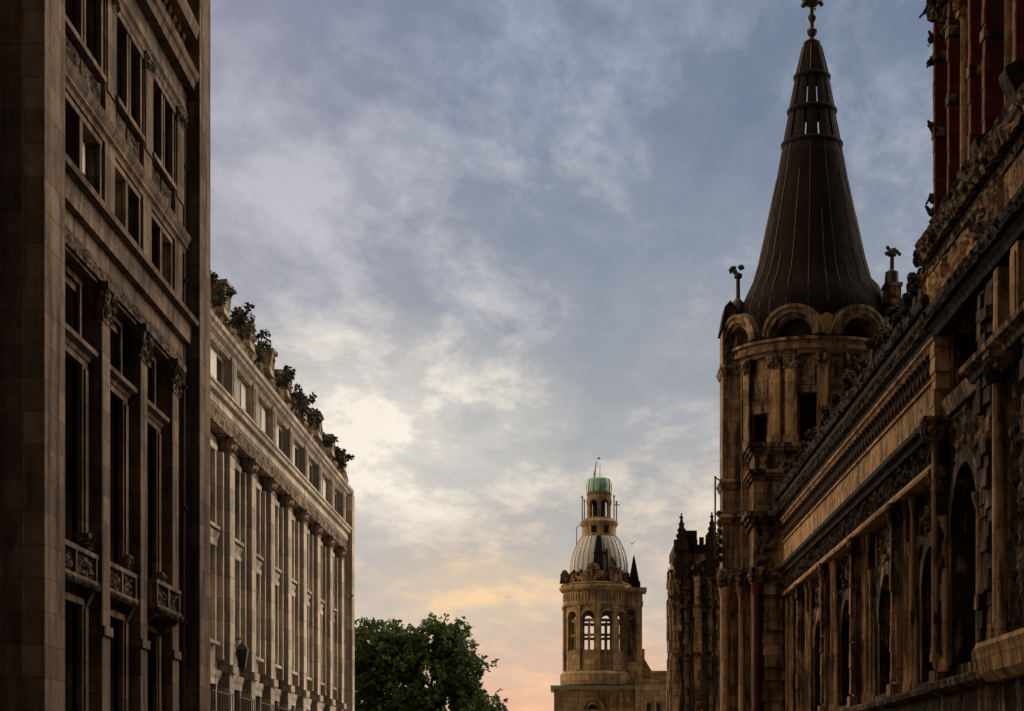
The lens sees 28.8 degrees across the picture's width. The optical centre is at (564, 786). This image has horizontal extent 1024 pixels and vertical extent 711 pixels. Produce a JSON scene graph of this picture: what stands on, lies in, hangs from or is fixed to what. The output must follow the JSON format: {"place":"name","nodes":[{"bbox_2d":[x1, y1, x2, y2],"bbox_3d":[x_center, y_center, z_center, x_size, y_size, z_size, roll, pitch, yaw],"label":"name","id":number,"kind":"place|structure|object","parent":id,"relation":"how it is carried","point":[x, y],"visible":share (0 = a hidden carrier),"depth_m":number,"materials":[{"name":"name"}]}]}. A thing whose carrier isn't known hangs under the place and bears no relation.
{"place":"outdoors","nodes":[
{"label":"outdoors","id":0,"kind":"place"},
{"bbox_2d":[0,0,209,710],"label":"stone building","id":1,"kind":"structure","parent":0,"point":[104,355],"depth_m":43.41,"materials":[{"name":"brown stone"}]},
{"bbox_2d":[65,264,81,336],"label":"window","id":2,"kind":"structure","parent":1,"relation":"in","point":[78,282],"depth_m":42.70,"materials":[{"name":"brown stone"}]},
{"bbox_2d":[65,90,81,170],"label":"window","id":3,"kind":"structure","parent":1,"relation":"in","point":[78,115],"depth_m":41.20,"materials":[{"name":"brown stone"}]},
{"bbox_2d":[65,0,86,71],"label":"window","id":4,"kind":"structure","parent":1,"relation":"in","point":[74,44],"depth_m":40.96,"materials":[{"name":"brown stone"}]},
{"bbox_2d":[65,592,88,710],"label":"window","id":5,"kind":"structure","parent":1,"relation":"in","point":[80,690],"depth_m":42.75,"materials":[{"name":"brown stone"}]},
{"bbox_2d":[65,322,98,544],"bbox_3d":[-10.470,-7.340,41.285,0.720,4.280,3.870,0,0,0],"label":"window","id":6,"kind":"structure","parent":1,"relation":"in","point":[77,349],"depth_m":42.75,"materials":[{"name":"brown stone"}]},
{"bbox_2d":[81,114,101,196],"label":"window","id":7,"kind":"structure","parent":1,"relation":"in","point":[84,123],"depth_m":42.91,"materials":[{"name":"brown stone"}]},
{"bbox_2d":[78,0,106,100],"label":"window","id":8,"kind":"structure","parent":1,"relation":"in","point":[90,67],"depth_m":42.71,"materials":[{"name":"brown stone"}]},
{"bbox_2d":[112,316,122,373],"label":"window","id":9,"kind":"structure","parent":1,"relation":"in","point":[115,320],"depth_m":46.65,"materials":[{"name":"brown stone"}]},
{"bbox_2d":[110,609,128,710],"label":"window","id":10,"kind":"structure","parent":1,"relation":"in","point":[123,628],"depth_m":46.70,"materials":[{"name":"brown stone"}]},
{"bbox_2d":[115,160,126,229],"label":"window","id":11,"kind":"structure","parent":1,"relation":"in","point":[119,171],"depth_m":45.51,"materials":[{"name":"brown stone"}]},
{"bbox_2d":[115,8,131,140],"bbox_3d":[-10.150,-16.010,44.907,0.480,2.700,1.435,0,0,0],"label":"window","id":12,"kind":"structure","parent":1,"relation":"in","point":[122,115],"depth_m":45.43,"materials":[{"name":"brown stone"}]},
{"bbox_2d":[110,364,137,564],"bbox_3d":[-10.470,-7.340,45.590,0.720,4.280,3.160,0,0,0],"label":"window","id":13,"kind":"structure","parent":1,"relation":"in","point":[121,389],"depth_m":46.70,"materials":[{"name":"brown stone"}]},
{"bbox_2d":[127,177,140,245],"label":"window","id":14,"kind":"structure","parent":1,"relation":"in","point":[130,186],"depth_m":46.95,"materials":[{"name":"brown stone"}]},
{"bbox_2d":[124,29,144,159],"bbox_3d":[-10.150,-16.010,46.352,0.480,2.700,1.435,0,0,0],"label":"window","id":15,"kind":"structure","parent":1,"relation":"in","point":[133,130],"depth_m":46.65,"materials":[{"name":"brown stone"}]},
{"bbox_2d":[150,355,155,405],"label":"window","id":16,"kind":"structure","parent":1,"relation":"in","point":[153,360],"depth_m":50.51,"materials":[{"name":"brown stone"}]},
{"bbox_2d":[147,624,161,710],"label":"window","id":17,"kind":"structure","parent":1,"relation":"in","point":[156,652],"depth_m":50.55,"materials":[{"name":"brown stone"}]},
{"bbox_2d":[152,212,161,272],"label":"window","id":18,"kind":"structure","parent":1,"relation":"in","point":[155,221],"depth_m":49.40,"materials":[{"name":"brown stone"}]},
{"bbox_2d":[147,399,169,577],"bbox_3d":[-10.470,-7.340,49.485,0.720,4.280,3.070,0,0,0],"label":"window","id":19,"kind":"structure","parent":1,"relation":"in","point":[156,419],"depth_m":50.55,"materials":[{"name":"brown stone"}]},
{"bbox_2d":[152,73,165,189],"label":"window","id":20,"kind":"structure","parent":1,"relation":"in","point":[158,168],"depth_m":49.32,"materials":[{"name":"brown stone"}]},
{"bbox_2d":[161,226,172,286],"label":"window","id":21,"kind":"structure","parent":1,"relation":"in","point":[164,233],"depth_m":50.80,"materials":[{"name":"brown stone"}]},
{"bbox_2d":[159,89,176,206],"bbox_3d":[-10.150,-16.010,50.225,0.480,2.700,1.390,0,0,0],"label":"window","id":22,"kind":"structure","parent":1,"relation":"in","point":[167,183],"depth_m":50.59,"materials":[{"name":"brown stone"}]},
{"bbox_2d":[210,301,354,710],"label":"stone building","id":23,"kind":"structure","parent":0,"point":[282,563],"depth_m":69.35,"materials":[{"name":"stone"}]},
{"bbox_2d":[210,677,217,710],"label":"window","id":24,"kind":"structure","parent":23,"relation":"in","point":[214,681],"depth_m":60.45,"materials":[{"name":"stone"}]},
{"bbox_2d":[210,536,219,644],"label":"window","id":25,"kind":"structure","parent":23,"relation":"in","point":[213,565],"depth_m":60.36,"materials":[{"name":"stone"}]},
{"bbox_2d":[210,439,219,529],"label":"window","id":26,"kind":"structure","parent":23,"relation":"in","point":[213,519],"depth_m":60.36,"materials":[{"name":"stone"}]},
{"bbox_2d":[210,345,223,386],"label":"window","id":27,"kind":"structure","parent":23,"relation":"in","point":[216,362],"depth_m":60.23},
{"bbox_2d":[210,278,232,321],"bbox_3d":[-10.458,-14.668,60.015,0.819,1.035,1.372,0,0,0],"label":"parapet urn","id":28,"kind":"object","parent":23,"relation":"on","point":[224,310],"visible":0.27,"depth_m":59.56,"materials":[{"name":"stone"}]},
{"bbox_2d":[210,271,236,307],"bbox_3d":[-10.071,-14.550,58.387,0.874,0.944,1.296,0,0,0],"label":"roof shrub","id":29,"kind":"object","parent":23,"relation":"on","point":[216,292],"visible":0.89,"depth_m":58.41,"materials":[{"name":"green plant"}]},
{"bbox_2d":[234,684,241,710],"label":"window","id":30,"kind":"structure","parent":23,"relation":"in","point":[237,688],"depth_m":64.69,"materials":[{"name":"stone"}]},
{"bbox_2d":[235,553,241,653],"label":"window","id":31,"kind":"structure","parent":23,"relation":"in","point":[238,558],"depth_m":64.58,"materials":[{"name":"stone"}]},
{"bbox_2d":[235,462,243,546],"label":"window","id":32,"kind":"structure","parent":23,"relation":"in","point":[238,469],"depth_m":64.58,"materials":[{"name":"stone"}]},
{"bbox_2d":[230,309,249,328],"bbox_3d":[-10.017,-14.380,61.233,0.653,0.610,1.182,0,0,-28],"label":"roof shrub","id":33,"kind":"object","parent":23,"relation":"on","point":[239,317],"visible":0.98,"depth_m":61.05,"materials":[{"name":"green plant"}]},
{"bbox_2d":[237,377,245,410],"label":"window","id":34,"kind":"structure","parent":23,"relation":"in","point":[241,388],"depth_m":64.66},
{"bbox_2d":[231,302,255,340],"bbox_3d":[-10.096,-14.650,62.973,0.790,1.140,1.684,0,0,0],"label":"roof shrub","id":35,"kind":"object","parent":23,"relation":"on","point":[244,328],"visible":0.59,"depth_m":62.69,"materials":[{"name":"green plant"}]},
{"bbox_2d":[234,321,259,353],"bbox_3d":[-10.402,-14.605,64.566,0.880,0.910,1.234,0,0,0],"label":"parapet urn","id":36,"kind":"object","parent":23,"relation":"on","point":[251,342],"visible":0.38,"depth_m":64.22,"materials":[{"name":"stone"}]},
{"bbox_2d":[254,344,260,355],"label":"roof shrub","id":37,"kind":"object","parent":23,"relation":"on","point":[257,351],"visible":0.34,"depth_m":65.51,"materials":[{"name":"green plant"}]},
{"bbox_2d":[255,690,261,710],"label":"window","id":38,"kind":"structure","parent":23,"relation":"in","point":[257,693],"depth_m":68.70,"materials":[{"name":"stone"}]},
{"bbox_2d":[256,567,263,661],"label":"window","id":39,"kind":"structure","parent":23,"relation":"in","point":[259,572],"depth_m":68.60,"materials":[{"name":"stone"}]},
{"bbox_2d":[256,482,263,560],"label":"window","id":40,"kind":"structure","parent":23,"relation":"in","point":[258,487],"depth_m":68.60,"materials":[{"name":"stone"}]},
{"bbox_2d":[258,402,265,432],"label":"window","id":41,"kind":"structure","parent":23,"relation":"in","point":[261,411],"depth_m":68.65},
{"bbox_2d":[254,329,271,363],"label":"roof shrub","id":42,"kind":"object","parent":23,"relation":"on","point":[261,345],"visible":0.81,"depth_m":66.45,"materials":[{"name":"green plant"}]},
{"bbox_2d":[254,348,276,378],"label":"parapet urn","id":43,"kind":"object","parent":23,"relation":"on","point":[268,362],"visible":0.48,"depth_m":68.21,"materials":[{"name":"stone"}]},
{"bbox_2d":[274,695,279,710],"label":"window","id":44,"kind":"structure","parent":23,"relation":"in","point":[277,699],"depth_m":72.61,"materials":[{"name":"stone"}]},
{"bbox_2d":[275,579,281,668],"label":"window","id":45,"kind":"structure","parent":23,"relation":"in","point":[277,666],"depth_m":72.59,"materials":[{"name":"stone"}]},
{"bbox_2d":[275,499,281,572],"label":"window","id":46,"kind":"structure","parent":23,"relation":"in","point":[277,570],"depth_m":72.59,"materials":[{"name":"stone"}]},
{"bbox_2d":[277,424,282,451],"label":"window","id":47,"kind":"structure","parent":23,"relation":"in","point":[279,431],"depth_m":72.97,"materials":[{"name":"glass"}]},
{"bbox_2d":[273,370,294,400],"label":"parapet urn","id":48,"kind":"object","parent":23,"relation":"on","point":[286,392],"visible":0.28,"depth_m":72.13,"materials":[{"name":"stone"}]},
{"bbox_2d":[275,365,295,389],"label":"roof shrub","id":49,"kind":"object","parent":23,"relation":"on","point":[288,376],"visible":0.98,"depth_m":70.68,"materials":[{"name":"green plant"}]},
{"bbox_2d":[291,700,295,710],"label":"window","id":50,"kind":"structure","parent":23,"relation":"in","point":[293,703],"depth_m":76.69,"materials":[{"name":"stone"}]},
{"bbox_2d":[292,591,297,674],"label":"window","id":51,"kind":"structure","parent":23,"relation":"in","point":[293,593],"depth_m":76.58,"materials":[{"name":"stone"}]},
{"bbox_2d":[292,515,297,584],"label":"window","id":52,"kind":"structure","parent":23,"relation":"in","point":[294,582],"depth_m":76.58,"materials":[{"name":"stone"}]},
{"bbox_2d":[294,443,298,469],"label":"window","id":53,"kind":"structure","parent":23,"relation":"in","point":[296,450],"depth_m":77.26,"materials":[{"name":"glass"}]},
{"bbox_2d":[287,392,307,403],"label":"roof shrub","id":54,"kind":"object","parent":23,"relation":"on","point":[294,396],"visible":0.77,"depth_m":73.47,"materials":[{"name":"green plant"}]},
{"bbox_2d":[290,399,308,421],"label":"parapet urn","id":55,"kind":"object","parent":23,"relation":"on","point":[303,419],"visible":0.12,"depth_m":76.45,"materials":[{"name":"stone"}]},
{"bbox_2d":[292,383,307,410],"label":"roof shrub","id":56,"kind":"object","parent":23,"relation":"on","point":[297,404],"visible":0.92,"depth_m":74.30,"materials":[{"name":"green plant"}]},
{"bbox_2d":[298,392,317,416],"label":"roof shrub","id":57,"kind":"object","parent":23,"relation":"on","point":[311,400],"visible":0.56,"depth_m":75.83,"materials":[{"name":"green plant"}]},
{"bbox_2d":[307,601,311,680],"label":"window","id":58,"kind":"structure","parent":23,"relation":"in","point":[308,603],"depth_m":80.59,"materials":[{"name":"stone"}]},
{"bbox_2d":[307,529,311,594],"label":"window","id":59,"kind":"structure","parent":23,"relation":"in","point":[309,592],"depth_m":80.59,"materials":[{"name":"stone"}]},
{"bbox_2d":[308,461,312,484],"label":"window","id":60,"kind":"structure","parent":23,"relation":"in","point":[310,480],"depth_m":81.16,"materials":[{"name":"glass"}]},
{"bbox_2d":[307,408,322,427],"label":"roof shrub","id":61,"kind":"object","parent":23,"relation":"on","point":[311,415],"visible":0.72,"depth_m":78.68,"materials":[{"name":"green plant"}]},
{"bbox_2d":[306,410,325,441],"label":"parapet urn","id":62,"kind":"object","parent":23,"relation":"on","point":[318,431],"visible":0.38,"depth_m":80.58,"materials":[{"name":"stone"}]},
{"bbox_2d":[321,610,324,685],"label":"window","id":63,"kind":"structure","parent":23,"relation":"in","point":[322,684],"depth_m":84.58,"materials":[{"name":"stone"}]},
{"bbox_2d":[321,542,324,603],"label":"window","id":64,"kind":"structure","parent":23,"relation":"in","point":[322,601],"depth_m":84.58,"materials":[{"name":"stone"}]},
{"bbox_2d":[322,477,325,498],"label":"window","id":65,"kind":"structure","parent":23,"relation":"in","point":[323,480],"depth_m":84.87,"materials":[{"name":"glass"}]},
{"bbox_2d":[322,432,337,457],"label":"parapet urn","id":66,"kind":"object","parent":23,"relation":"on","point":[331,452],"visible":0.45,"depth_m":84.76,"materials":[{"name":"stone"}]},
{"bbox_2d":[322,436,338,446],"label":"roof shrub","id":67,"kind":"object","parent":23,"relation":"on","point":[328,441],"visible":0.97,"depth_m":82.74,"materials":[{"name":"green plant"}]},
{"bbox_2d":[333,618,336,689],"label":"window","id":68,"kind":"structure","parent":23,"relation":"in","point":[334,688],"depth_m":88.60,"materials":[{"name":"stone"}]},
{"bbox_2d":[333,553,336,611],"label":"window","id":69,"kind":"structure","parent":23,"relation":"in","point":[334,610],"depth_m":88.60,"materials":[{"name":"stone"}]},
{"bbox_2d":[334,492,336,510],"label":"window","id":70,"kind":"structure","parent":23,"relation":"in","point":[335,508],"depth_m":89.25,"materials":[{"name":"glass"}]},
{"bbox_2d":[334,446,346,461],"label":"roof shrub","id":71,"kind":"object","parent":23,"relation":"on","point":[338,451],"visible":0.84,"depth_m":86.40,"materials":[{"name":"green plant"}]},
{"bbox_2d":[335,450,347,472],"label":"parapet urn","id":72,"kind":"object","parent":23,"relation":"on","point":[343,470],"visible":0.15,"depth_m":88.98,"materials":[{"name":"stone"}]},
{"bbox_2d":[335,453,354,468],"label":"roof shrub","id":73,"kind":"object","parent":23,"relation":"on","point":[341,462],"visible":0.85,"depth_m":88.45,"materials":[{"name":"green plant"}]},
{"bbox_2d":[210,0,932,710],"label":"sky","id":74,"kind":"structure","parent":0,"point":[495,243],"materials":[{"name":"blue"}]},
{"bbox_2d":[666,512,719,710],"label":"gothic building","id":75,"kind":"structure","parent":0,"point":[693,632],"depth_m":99.74,"materials":[{"name":"brown stone"}]},
{"bbox_2d":[680,613,683,710],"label":"window","id":76,"kind":"structure","parent":75,"relation":"in","point":[682,614],"depth_m":99.93,"materials":[{"name":"stone"}]},
{"bbox_2d":[689,613,693,710],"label":"window","id":77,"kind":"structure","parent":75,"relation":"in","point":[691,620],"depth_m":99.93,"materials":[{"name":"stone"}]},
{"bbox_2d":[701,613,707,710],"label":"window","id":78,"kind":"structure","parent":75,"relation":"in","point":[704,626],"depth_m":99.93,"materials":[{"name":"glass"}]},
{"bbox_2d":[712,613,715,710],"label":"window","id":79,"kind":"structure","parent":75,"relation":"in","point":[713,614],"depth_m":99.93,"materials":[{"name":"stone"}]},
{"label":"ground","id":80,"kind":"structure","parent":0,"visible":0},
{"bbox_2d":[355,612,507,710],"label":"broadleaf tree","id":81,"kind":"object","parent":80,"relation":"on","point":[388,661],"visible":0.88,"depth_m":103.78,"materials":[{"name":"green plant"}]},
{"bbox_2d":[550,461,651,710],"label":"bell tower","id":82,"kind":"structure","parent":80,"relation":"on","point":[598,583],"depth_m":227.88,"materials":[{"name":"stone"}]},
{"bbox_2d":[634,671,666,710],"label":"stone wing","id":83,"kind":"structure","parent":80,"relation":"on","point":[649,694],"depth_m":226.00,"materials":[{"name":"beige stone"}]},
{"bbox_2d":[645,701,651,710],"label":"window","id":84,"kind":"structure","parent":83,"relation":"in","point":[648,704],"depth_m":225.91,"materials":[{"name":"glass"}]},
{"bbox_2d":[655,701,660,710],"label":"window","id":85,"kind":"structure","parent":83,"relation":"in","point":[657,703],"depth_m":225.91,"materials":[{"name":"glass"}]},
{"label":"pavement","id":86,"kind":"structure","parent":0,"visible":0},
{"bbox_2d":[714,0,902,710],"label":"corner turret","id":87,"kind":"object","parent":86,"relation":"on","point":[804,322],"visible":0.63,"depth_m":72.26,"materials":[{"name":"brown stone"}]},
{"bbox_2d":[752,405,768,441],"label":"window","id":88,"kind":"structure","parent":87,"relation":"in","point":[763,421],"depth_m":72.59,"materials":[{"name":"black glass"}]},
{"bbox_2d":[798,385,817,441],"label":"window","id":89,"kind":"structure","parent":87,"relation":"in","point":[807,402],"depth_m":71.71,"materials":[{"name":"black glass"}]},
{"bbox_2d":[773,82,1023,710],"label":"stone hall","id":90,"kind":"structure","parent":86,"relation":"on","point":[898,497],"depth_m":41.94,"materials":[{"name":"orange stone"}]},
{"bbox_2d":[794,606,798,710],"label":"window","id":91,"kind":"structure","parent":90,"relation":"in","point":[795,659],"depth_m":69.80,"materials":[{"name":"orange stone"}]},
{"bbox_2d":[813,580,822,710],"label":"window","id":92,"kind":"structure","parent":90,"relation":"in","point":[816,639],"depth_m":64.53,"materials":[{"name":"orange stone"}]},
{"bbox_2d":[838,558,851,709],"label":"window","id":93,"kind":"structure","parent":90,"relation":"in","point":[844,671],"depth_m":58.44,"materials":[{"name":"orange stone"}]},
{"bbox_2d":[871,525,890,700],"bbox_3d":[8.390,-4.425,50.449,0.738,4.450,3.334,0,0,0],"label":"window","id":94,"kind":"structure","parent":90,"relation":"in","point":[881,618],"depth_m":51.58,"materials":[{"name":"black stone"}]},
{"bbox_2d":[912,492,933,689],"bbox_3d":[8.409,-4.425,44.407,0.738,4.450,3.334,0,0,0],"label":"window","id":95,"kind":"structure","parent":90,"relation":"in","point":[922,596],"depth_m":45.54,"materials":[{"name":"black stone"}]},
{"bbox_2d":[938,445,982,671],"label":"window","id":96,"kind":"structure","parent":90,"relation":"in","point":[963,522],"depth_m":41.18,"materials":[{"name":"black stone"}]},
{"bbox_2d":[919,0,1023,216],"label":"brick tower","id":97,"kind":"structure","parent":90,"relation":"on","point":[976,60],"depth_m":39.64,"materials":[{"name":"brick"}]}
]}

